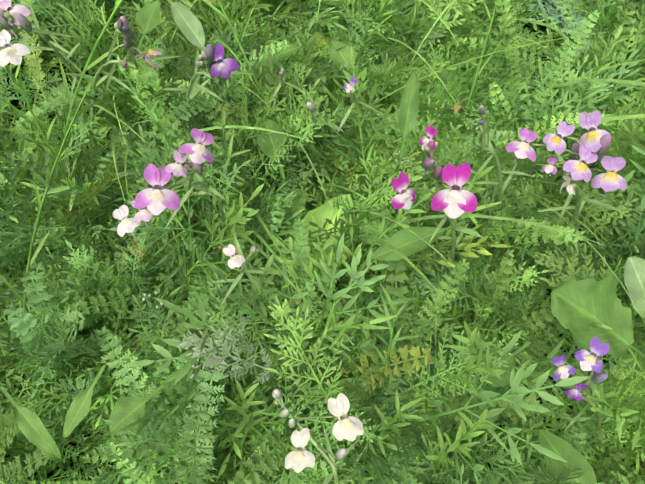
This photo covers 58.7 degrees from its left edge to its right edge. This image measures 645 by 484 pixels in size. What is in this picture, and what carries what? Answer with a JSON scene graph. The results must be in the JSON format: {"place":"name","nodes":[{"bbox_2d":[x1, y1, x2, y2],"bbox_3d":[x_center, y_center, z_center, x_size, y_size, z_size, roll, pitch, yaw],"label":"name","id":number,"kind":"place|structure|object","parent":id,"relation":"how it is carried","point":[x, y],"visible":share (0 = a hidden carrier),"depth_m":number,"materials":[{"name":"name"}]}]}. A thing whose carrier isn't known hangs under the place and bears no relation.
{"place":"outdoors","nodes":[
{"label":"outdoors","id":0,"kind":"place"},
{"bbox_2d":[0,0,644,483],"bbox_3d":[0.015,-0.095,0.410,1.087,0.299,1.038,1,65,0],"label":"grass","id":1,"kind":"structure","parent":0,"point":[570,82],"depth_m":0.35,"materials":[{"name":"green plant"}]},
{"bbox_2d":[4,5,625,483],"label":"flower stems","id":2,"kind":"object","parent":1,"relation":"on","point":[190,183],"visible":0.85,"depth_m":0.31,"materials":[{"name":"green plant"}]},
{"bbox_2d":[0,0,644,472],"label":"flowers","id":3,"kind":"object","parent":2,"relation":"attached to","point":[458,200],"visible":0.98,"depth_m":0.23,"materials":[{"name":"purple plant"}]},
{"bbox_2d":[0,0,644,483],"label":"feathery foliage leaves","id":4,"kind":"object","parent":1,"relation":"on","point":[490,282],"visible":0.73,"depth_m":0.35,"materials":[{"name":"green plant"}]},
{"bbox_2d":[0,0,644,483],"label":"broad leaves","id":5,"kind":"object","parent":1,"relation":"on","point":[578,306],"visible":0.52,"depth_m":0.31,"materials":[{"name":"green plant"}]},
{"bbox_2d":[0,0,644,483],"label":"weeds","id":6,"kind":"object","parent":1,"relation":"on","point":[466,372],"visible":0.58,"depth_m":0.32,"materials":[{"name":"green plant"}]}
]}

